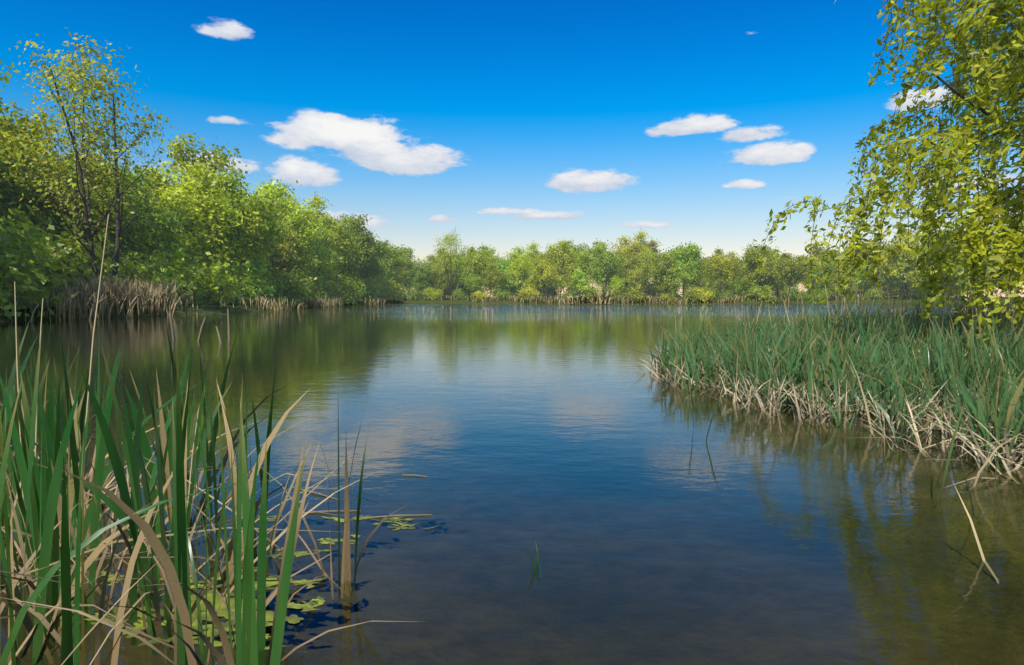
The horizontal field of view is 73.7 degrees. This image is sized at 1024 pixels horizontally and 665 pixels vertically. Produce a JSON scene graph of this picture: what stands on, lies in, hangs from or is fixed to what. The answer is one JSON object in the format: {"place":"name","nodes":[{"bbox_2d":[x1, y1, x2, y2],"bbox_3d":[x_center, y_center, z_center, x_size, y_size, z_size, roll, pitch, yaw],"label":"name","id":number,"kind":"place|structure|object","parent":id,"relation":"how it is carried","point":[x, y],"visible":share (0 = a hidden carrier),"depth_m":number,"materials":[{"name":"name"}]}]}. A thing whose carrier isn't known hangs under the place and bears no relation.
{"place":"outdoors","nodes":[
{"label":"outdoors","id":0,"kind":"place"},
{"bbox_2d":[0,297,1022,320],"bbox_3d":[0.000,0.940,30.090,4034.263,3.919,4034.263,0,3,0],"label":"terrain","id":1,"kind":"structure","parent":0,"point":[204,309],"depth_m":74.77,"materials":[{"name":"green plant"}]},
{"bbox_2d":[0,244,61,308],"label":"shore shrub","id":2,"kind":"object","parent":1,"relation":"on","point":[48,287],"visible":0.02,"depth_m":50.48,"materials":[{"name":"green plant"}]},
{"bbox_2d":[0,60,64,232],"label":"forest tree","id":3,"kind":"object","parent":1,"relation":"on","point":[18,130],"visible":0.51,"depth_m":57.43,"materials":[{"name":"green plant"}]},
{"bbox_2d":[0,138,66,233],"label":"forest tree","id":4,"kind":"object","parent":1,"relation":"on","point":[14,194],"visible":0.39,"depth_m":55.98,"materials":[{"name":"green plant"}]},
{"bbox_2d":[0,217,73,320],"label":"shore shrub","id":5,"kind":"object","parent":1,"relation":"on","point":[10,268],"visible":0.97,"depth_m":45.15,"materials":[{"name":"green plant"}]},
{"bbox_2d":[0,113,74,180],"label":"forest tree","id":6,"kind":"object","parent":1,"relation":"on","point":[7,117],"visible":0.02,"depth_m":77.86,"materials":[{"name":"green plant"}]},
{"bbox_2d":[5,207,88,302],"bbox_3d":[-40.264,-5.435,54.728,11.808,9.535,16.662,-1,3,-10],"label":"shore shrub","id":7,"kind":"object","parent":1,"relation":"on","point":[23,218],"visible":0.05,"depth_m":56.23,"materials":[{"name":"green plant"}]},
{"bbox_2d":[0,128,94,242],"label":"forest tree","id":8,"kind":"object","parent":1,"relation":"on","point":[18,138],"visible":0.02,"depth_m":58.85,"materials":[{"name":"green plant"}]},
{"bbox_2d":[0,202,101,308],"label":"shore shrub","id":9,"kind":"object","parent":1,"relation":"on","point":[26,227],"visible":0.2,"depth_m":50.04,"materials":[{"name":"green plant"}]},
{"bbox_2d":[1,231,126,285],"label":"shore shrub","id":10,"kind":"object","parent":1,"relation":"on","point":[98,252],"visible":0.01,"depth_m":56.98,"materials":[{"name":"green plant"}]},
{"bbox_2d":[29,225,138,308],"bbox_3d":[-36.462,-4.695,55.514,13.174,7.539,9.336,2,4,34],"label":"shore shrub","id":11,"kind":"object","parent":1,"relation":"on","point":[79,264],"visible":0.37,"depth_m":53.81,"materials":[{"name":"green plant"}]},
{"bbox_2d":[31,147,151,259],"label":"forest tree","id":12,"kind":"object","parent":1,"relation":"on","point":[67,172],"visible":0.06,"depth_m":66.97,"materials":[{"name":"green plant"}]},
{"bbox_2d":[17,166,166,265],"bbox_3d":[-39.633,-8.581,63.930,13.313,12.739,12.632,-2,3,-29],"label":"forest tree","id":13,"kind":"object","parent":1,"relation":"on","point":[128,235],"visible":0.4,"depth_m":62.76,"materials":[{"name":"green plant"}]},
{"bbox_2d":[0,27,189,282],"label":"tall tree","id":14,"kind":"object","parent":1,"relation":"on","point":[87,209],"visible":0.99,"depth_m":54.48,"materials":[{"name":"green plant"}]},
{"bbox_2d":[0,272,190,320],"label":"dry reeds","id":15,"kind":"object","parent":1,"relation":"on","point":[114,296],"depth_m":51.40,"materials":[{"name":"beige plant"}]},
{"bbox_2d":[48,147,155,264],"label":"forest tree","id":16,"kind":"object","parent":1,"relation":"on","point":[97,168],"visible":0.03,"depth_m":69.62,"materials":[{"name":"green plant"}]},
{"bbox_2d":[100,259,149,283],"bbox_3d":[-34.693,-4.086,59.947,6.474,4.769,7.045,0,3,0],"label":"shore shrub","id":17,"kind":"object","parent":1,"relation":"on","point":[128,271],"visible":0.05,"depth_m":59.18,"materials":[{"name":"green plant"}]},
{"bbox_2d":[98,245,193,306],"bbox_3d":[-35.009,-4.502,62.080,9.232,6.623,9.803,2,3,27],"label":"shore shrub","id":18,"kind":"object","parent":1,"relation":"on","point":[143,271],"visible":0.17,"depth_m":61.02,"materials":[{"name":"green plant"}]},
{"bbox_2d":[93,156,201,268],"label":"forest tree","id":19,"kind":"object","parent":1,"relation":"on","point":[169,221],"visible":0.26,"depth_m":71.63,"materials":[{"name":"green plant"}]},
{"bbox_2d":[104,242,202,303],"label":"shore shrub","id":20,"kind":"object","parent":1,"relation":"on","point":[160,257],"visible":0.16,"depth_m":67.24,"materials":[{"name":"green plant"}]},
{"bbox_2d":[155,260,210,304],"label":"shore shrub","id":21,"kind":"object","parent":1,"relation":"on","point":[197,292],"visible":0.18,"depth_m":71.79,"materials":[{"name":"green plant"}]},
{"bbox_2d":[125,157,249,266],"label":"forest tree","id":22,"kind":"object","parent":1,"relation":"on","point":[188,205],"visible":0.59,"depth_m":77.52,"materials":[{"name":"green plant"}]},
{"bbox_2d":[148,129,247,252],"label":"forest tree","id":23,"kind":"object","parent":1,"relation":"on","point":[179,148],"visible":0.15,"depth_m":90.60,"materials":[{"name":"green plant"}]},
{"bbox_2d":[158,198,243,266],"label":"forest tree","id":24,"kind":"object","parent":1,"relation":"on","point":[205,250],"visible":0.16,"depth_m":81.39,"materials":[{"name":"green plant"}]},
{"bbox_2d":[162,245,260,304],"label":"shore shrub","id":25,"kind":"object","parent":1,"relation":"on","point":[213,283],"visible":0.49,"depth_m":75.50,"materials":[{"name":"green plant"}]},
{"bbox_2d":[195,266,246,304],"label":"shore shrub","id":26,"kind":"object","parent":1,"relation":"on","point":[218,294],"visible":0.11,"depth_m":78.15,"materials":[{"name":"green plant"}]},
{"bbox_2d":[207,257,269,304],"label":"shore shrub","id":27,"kind":"object","parent":1,"relation":"on","point":[245,275],"visible":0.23,"depth_m":82.80,"materials":[{"name":"green plant"}]},
{"bbox_2d":[192,158,294,274],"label":"forest tree","id":28,"kind":"object","parent":1,"relation":"on","point":[254,211],"visible":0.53,"depth_m":86.62,"materials":[{"name":"green plant"}]},
{"bbox_2d":[226,256,279,303],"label":"shore shrub","id":29,"kind":"object","parent":1,"relation":"on","point":[263,269],"visible":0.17,"depth_m":87.58,"materials":[{"name":"green plant"}]},
{"bbox_2d":[244,256,282,302],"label":"shore shrub","id":30,"kind":"object","parent":1,"relation":"on","point":[266,292],"visible":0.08,"depth_m":93.82,"materials":[{"name":"green plant"}]},
{"bbox_2d":[0,320,538,664],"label":"reeds","id":31,"kind":"object","parent":1,"relation":"on","point":[44,484],"visible":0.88,"depth_m":3.16,"materials":[{"name":"green plant"}]},
{"bbox_2d":[239,175,313,224],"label":"forest tree","id":32,"kind":"object","parent":1,"relation":"on","point":[272,188],"visible":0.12,"depth_m":114.50,"materials":[{"name":"green plant"}]},
{"bbox_2d":[170,287,393,314],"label":"dry reeds","id":33,"kind":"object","parent":1,"relation":"on","point":[314,303],"depth_m":87.07,"materials":[{"name":"plant"}]},
{"bbox_2d":[262,230,311,287],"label":"forest tree","id":34,"kind":"object","parent":1,"relation":"on","point":[283,261],"visible":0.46,"depth_m":103.09,"materials":[{"name":"green plant"}]},
{"bbox_2d":[264,267,318,304],"bbox_3d":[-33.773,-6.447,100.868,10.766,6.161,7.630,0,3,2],"label":"shore shrub","id":35,"kind":"object","parent":1,"relation":"on","point":[286,288],"visible":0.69,"depth_m":99.52,"materials":[{"name":"green plant"}]},
{"bbox_2d":[265,205,325,277],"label":"forest tree","id":36,"kind":"object","parent":1,"relation":"on","point":[297,220],"visible":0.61,"depth_m":107.07,"materials":[{"name":"green plant"}]},
{"bbox_2d":[275,214,339,280],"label":"forest tree","id":37,"kind":"object","parent":1,"relation":"on","point":[324,264],"visible":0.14,"depth_m":113.89,"materials":[{"name":"green plant"}]},
{"bbox_2d":[285,191,349,258],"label":"forest tree","id":38,"kind":"object","parent":1,"relation":"on","point":[317,201],"visible":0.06,"depth_m":144.97,"materials":[{"name":"green plant"}]},
{"bbox_2d":[303,268,333,300],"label":"shore shrub","id":39,"kind":"object","parent":1,"relation":"on","point":[321,285],"visible":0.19,"depth_m":113.69,"materials":[{"name":"green plant"}]},
{"bbox_2d":[300,221,343,269],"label":"forest tree","id":40,"kind":"object","parent":1,"relation":"on","point":[330,252],"visible":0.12,"depth_m":124.93,"materials":[{"name":"green plant"}]},
{"bbox_2d":[315,211,367,275],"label":"forest tree","id":41,"kind":"object","parent":1,"relation":"on","point":[340,243],"visible":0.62,"depth_m":138.24,"materials":[{"name":"green plant"}]},
{"bbox_2d":[324,271,364,303],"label":"shore shrub","id":42,"kind":"object","parent":1,"relation":"on","point":[339,280],"visible":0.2,"depth_m":132.68,"materials":[{"name":"green plant"}]},
{"bbox_2d":[338,251,363,278],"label":"forest tree","id":43,"kind":"object","parent":1,"relation":"on","point":[350,268],"visible":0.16,"depth_m":146.75,"materials":[{"name":"green plant"}]},
{"bbox_2d":[337,213,390,279],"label":"forest tree","id":44,"kind":"object","parent":1,"relation":"on","point":[371,247],"visible":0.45,"depth_m":149.70,"materials":[{"name":"green plant"}]},
{"bbox_2d":[358,275,386,300],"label":"shore shrub","id":45,"kind":"object","parent":1,"relation":"on","point":[375,290],"visible":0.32,"depth_m":150.27,"materials":[{"name":"green plant"}]},
{"bbox_2d":[356,238,393,281],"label":"forest tree","id":46,"kind":"object","parent":1,"relation":"on","point":[381,271],"visible":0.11,"depth_m":161.90,"materials":[{"name":"green plant"}]},
{"bbox_2d":[372,238,398,281],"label":"forest tree","id":47,"kind":"object","parent":1,"relation":"on","point":[389,262],"visible":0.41,"depth_m":181.40,"materials":[{"name":"green plant"}]},
{"bbox_2d":[378,276,409,300],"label":"shore shrub","id":48,"kind":"object","parent":1,"relation":"on","point":[398,285],"visible":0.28,"depth_m":173.33,"materials":[{"name":"green plant"}]},
{"bbox_2d":[380,254,408,283],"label":"forest tree","id":49,"kind":"object","parent":1,"relation":"on","point":[396,264],"visible":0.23,"depth_m":187.08,"materials":[{"name":"green plant"}]},
{"bbox_2d":[396,255,416,294],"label":"forest tree","id":50,"kind":"object","parent":1,"relation":"on","point":[406,267],"visible":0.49,"depth_m":194.88,"materials":[{"name":"green plant"}]},
{"bbox_2d":[392,246,426,288],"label":"forest tree","id":51,"kind":"object","parent":1,"relation":"on","point":[416,265],"visible":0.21,"depth_m":237.68,"materials":[{"name":"green plant"}]},
{"bbox_2d":[412,266,433,298],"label":"forest tree","id":52,"kind":"object","parent":1,"relation":"on","point":[423,279],"visible":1,"depth_m":183.47,"materials":[{"name":"green plant"}]},
{"bbox_2d":[421,284,444,299],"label":"shore shrub","id":53,"kind":"object","parent":1,"relation":"on","point":[433,293],"visible":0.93,"depth_m":180.40,"materials":[{"name":"green plant"}]},
{"bbox_2d":[431,226,471,299],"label":"tall tree","id":54,"kind":"object","parent":1,"relation":"on","point":[449,243],"visible":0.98,"depth_m":190.90,"materials":[{"name":"green plant"}]},
{"bbox_2d":[449,252,480,296],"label":"forest tree","id":55,"kind":"object","parent":1,"relation":"on","point":[461,282],"visible":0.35,"depth_m":195.03,"materials":[{"name":"green plant"}]},
{"bbox_2d":[462,272,484,296],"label":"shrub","id":56,"kind":"object","parent":1,"relation":"on","point":[474,283],"visible":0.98,"depth_m":185.97,"materials":[{"name":"green plant"}]},
{"bbox_2d":[459,244,502,288],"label":"forest tree","id":57,"kind":"object","parent":1,"relation":"on","point":[481,258],"visible":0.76,"depth_m":193.34,"materials":[{"name":"green plant"}]},
{"bbox_2d":[480,262,509,292],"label":"forest tree","id":58,"kind":"object","parent":1,"relation":"on","point":[493,276],"visible":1,"depth_m":182.81,"materials":[{"name":"green plant"}]},
{"bbox_2d":[496,258,524,292],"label":"forest tree","id":59,"kind":"object","parent":1,"relation":"on","point":[501,265],"visible":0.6,"depth_m":205.28,"materials":[{"name":"green plant"}]},
{"bbox_2d":[503,250,533,289],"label":"forest tree","id":60,"kind":"object","parent":1,"relation":"on","point":[520,269],"visible":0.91,"depth_m":193.84,"materials":[{"name":"green plant"}]},
{"bbox_2d":[502,240,542,270],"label":"forest tree","id":61,"kind":"object","parent":1,"relation":"on","point":[534,246],"visible":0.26,"depth_m":236.75,"materials":[{"name":"green plant"}]},
{"bbox_2d":[521,254,560,298],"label":"forest tree","id":62,"kind":"object","parent":1,"relation":"on","point":[549,272],"visible":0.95,"depth_m":184.83,"materials":[{"name":"green plant"}]},
{"bbox_2d":[538,240,579,296],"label":"forest tree","id":63,"kind":"object","parent":1,"relation":"on","point":[562,257],"visible":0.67,"depth_m":197.27,"materials":[{"name":"green plant"}]},
{"bbox_2d":[556,263,578,291],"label":"forest tree","id":64,"kind":"object","parent":1,"relation":"on","point":[563,282],"visible":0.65,"depth_m":195.84,"materials":[{"name":"green plant"}]},
{"bbox_2d":[568,267,592,295],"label":"forest tree","id":65,"kind":"object","parent":1,"relation":"on","point":[579,277],"visible":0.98,"depth_m":185.19,"materials":[{"name":"green plant"}]},
{"bbox_2d":[577,238,619,287],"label":"forest tree","id":66,"kind":"object","parent":1,"relation":"on","point":[587,255],"visible":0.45,"depth_m":202.55,"materials":[{"name":"green plant"}]},
{"bbox_2d":[584,244,625,292],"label":"forest tree","id":67,"kind":"object","parent":1,"relation":"on","point":[606,263],"visible":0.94,"depth_m":195.25,"materials":[{"name":"green plant"}]},
{"bbox_2d":[604,273,626,293],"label":"bush","id":68,"kind":"object","parent":1,"relation":"on","point":[619,284],"visible":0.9,"depth_m":185.54,"materials":[{"name":"green plant"}]},
{"bbox_2d":[613,247,640,293],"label":"forest tree","id":69,"kind":"object","parent":1,"relation":"on","point":[629,262],"visible":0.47,"depth_m":202.47,"materials":[{"name":"green plant"}]},
{"bbox_2d":[608,228,656,279],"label":"forest tree","id":70,"kind":"object","parent":1,"relation":"on","point":[640,236],"visible":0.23,"depth_m":244.03,"materials":[{"name":"green plant"}]},
{"bbox_2d":[625,263,651,294],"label":"forest tree","id":71,"kind":"object","parent":1,"relation":"on","point":[631,275],"visible":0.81,"depth_m":196.92,"materials":[{"name":"green plant"}]},
{"bbox_2d":[617,237,667,298],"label":"forest tree","id":72,"kind":"object","parent":1,"relation":"on","point":[652,243],"visible":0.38,"depth_m":205.52,"materials":[{"name":"green plant"}]},
{"bbox_2d":[635,242,663,296],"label":"tall tree","id":73,"kind":"object","parent":1,"relation":"on","point":[647,254],"visible":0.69,"depth_m":193.49,"materials":[{"name":"green plant"}]},
{"bbox_2d":[650,249,682,292],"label":"forest tree","id":74,"kind":"object","parent":1,"relation":"on","point":[664,268],"visible":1,"depth_m":180.40,"materials":[{"name":"green plant"}]},
{"bbox_2d":[394,294,952,302],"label":"reeds","id":75,"kind":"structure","parent":1,"relation":"on","point":[626,299],"depth_m":179.96,"materials":[{"name":"plant"}]},
{"bbox_2d":[667,241,710,297],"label":"forest tree","id":76,"kind":"object","parent":1,"relation":"on","point":[688,254],"visible":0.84,"depth_m":183.67,"materials":[{"name":"green plant"}]},
{"bbox_2d":[693,285,715,302],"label":"shore shrub","id":77,"kind":"object","parent":1,"relation":"on","point":[702,294],"visible":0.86,"depth_m":178.80,"materials":[{"name":"green plant"}]},
{"bbox_2d":[701,246,741,297],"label":"forest tree","id":78,"kind":"object","parent":1,"relation":"on","point":[729,265],"visible":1,"depth_m":183.65,"materials":[{"name":"green plant"}]},
{"bbox_2d":[734,247,780,291],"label":"forest tree","id":79,"kind":"object","parent":1,"relation":"on","point":[751,255],"visible":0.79,"depth_m":180.98,"materials":[{"name":"green plant"}]},
{"bbox_2d":[742,283,774,302],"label":"shore shrub","id":80,"kind":"object","parent":1,"relation":"on","point":[762,294],"visible":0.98,"depth_m":179.23,"materials":[{"name":"green plant"}]},
{"bbox_2d":[741,257,783,288],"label":"forest tree","id":81,"kind":"object","parent":1,"relation":"on","point":[752,278],"visible":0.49,"depth_m":182.13,"materials":[{"name":"green plant"}]},
{"bbox_2d":[769,246,794,299],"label":"forest tree","id":82,"kind":"object","parent":1,"relation":"on","point":[773,253],"visible":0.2,"depth_m":195.47,"materials":[{"name":"green plant"}]},
{"bbox_2d":[771,250,815,296],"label":"forest tree","id":83,"kind":"object","parent":1,"relation":"on","point":[796,267],"visible":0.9,"depth_m":182.35,"materials":[{"name":"green plant"}]},
{"bbox_2d":[616,299,1023,467],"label":"reeds","id":84,"kind":"object","parent":1,"relation":"on","point":[822,344],"visible":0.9,"depth_m":10.39,"materials":[{"name":"green plant"}]},
{"bbox_2d":[809,255,836,291],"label":"forest tree","id":85,"kind":"object","parent":1,"relation":"on","point":[817,274],"visible":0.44,"depth_m":194.48,"materials":[{"name":"green plant"}]},
{"bbox_2d":[623,336,1023,487],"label":"dry reeds","id":86,"kind":"object","parent":1,"relation":"on","point":[929,434],"visible":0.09,"depth_m":8.53,"materials":[{"name":"beige plant"}]},
{"bbox_2d":[829,269,857,297],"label":"bush","id":87,"kind":"object","parent":1,"relation":"on","point":[851,280],"visible":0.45,"depth_m":183.29,"materials":[{"name":"green plant"}]},
{"bbox_2d":[681,323,1023,560],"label":"reeds","id":88,"kind":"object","parent":1,"relation":"on","point":[975,482],"depth_m":7.40,"materials":[{"name":"plant"}]},
{"bbox_2d":[835,251,872,294],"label":"forest tree","id":89,"kind":"object","parent":1,"relation":"on","point":[857,282],"visible":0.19,"depth_m":186.33,"materials":[{"name":"green plant"}]},
{"bbox_2d":[735,278,1022,327],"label":"reeds","id":90,"kind":"object","parent":1,"relation":"on","point":[917,309],"visible":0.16,"depth_m":22.14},
{"bbox_2d":[864,257,901,298],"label":"forest tree","id":91,"kind":"object","parent":1,"relation":"on","point":[882,279],"visible":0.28,"depth_m":190.90,"materials":[{"name":"green plant"}]},
{"bbox_2d":[753,0,1023,346],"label":"willow tree","id":92,"kind":"object","parent":1,"relation":"on","point":[989,73],"visible":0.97,"depth_m":12.97,"materials":[{"name":"green plant"}]},
{"bbox_2d":[882,283,914,299],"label":"shore shrub","id":93,"kind":"object","parent":1,"relation":"on","point":[900,291],"visible":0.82,"depth_m":180.16,"materials":[{"name":"green plant"}]},
{"bbox_2d":[871,227,930,299],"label":"forest tree","id":94,"kind":"object","parent":1,"relation":"on","point":[893,268],"visible":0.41,"depth_m":175.03,"materials":[{"name":"green plant"}]},
{"bbox_2d":[904,242,959,294],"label":"forest tree","id":95,"kind":"object","parent":1,"relation":"on","point":[912,278],"visible":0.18,"depth_m":170.93,"materials":[{"name":"green plant"}]},
{"bbox_2d":[934,239,998,299],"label":"forest tree","id":96,"kind":"object","parent":1,"relation":"on","point":[960,262],"visible":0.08,"depth_m":159.58,"materials":[{"name":"green plant"}]},
{"bbox_2d":[0,303,1023,664],"bbox_3d":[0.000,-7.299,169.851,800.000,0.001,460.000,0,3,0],"label":"lake water","id":97,"kind":"structure","parent":0,"point":[612,483],"depth_m":5.42,"materials":[{"name":"blue liquid"}]},
{"bbox_2d":[14,214,199,551],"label":"dry reed stems","id":98,"kind":"object","parent":97,"relation":"in","point":[89,378],"visible":0.42,"depth_m":4.27,"materials":[{"name":"beige plant"}]},
{"bbox_2d":[169,304,230,342],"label":"stakes in water","id":99,"kind":"object","parent":97,"relation":"in","point":[201,329],"visible":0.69,"depth_m":24.96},
{"bbox_2d":[0,371,416,664],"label":"dry reeds","id":100,"kind":"object","parent":97,"relation":"in","point":[152,540],"visible":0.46,"depth_m":3.23,"materials":[{"name":"beige plant"}]},
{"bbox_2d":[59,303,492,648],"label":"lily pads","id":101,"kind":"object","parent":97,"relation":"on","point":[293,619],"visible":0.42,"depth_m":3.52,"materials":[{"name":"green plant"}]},
{"bbox_2d":[289,474,431,517],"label":"floating dead stalks","id":102,"kind":"object","parent":97,"relation":"on","point":[360,510],"visible":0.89,"depth_m":5.06,"materials":[{"name":"brown plant"}]},
{"bbox_2d":[569,303,611,304],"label":"island mound","id":103,"kind":"object","parent":97,"relation":"in","point":[590,304],"visible":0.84,"depth_m":136.70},
{"bbox_2d":[563,289,614,303],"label":"dry reeds","id":104,"kind":"object","parent":103,"relation":"on","point":[600,298],"visible":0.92,"depth_m":137.18,"materials":[{"name":"beige plant"}]},
{"bbox_2d":[0,0,1023,296],"label":"sky","id":105,"kind":"structure","parent":0,"point":[507,124],"materials":[{"name":"blue"}]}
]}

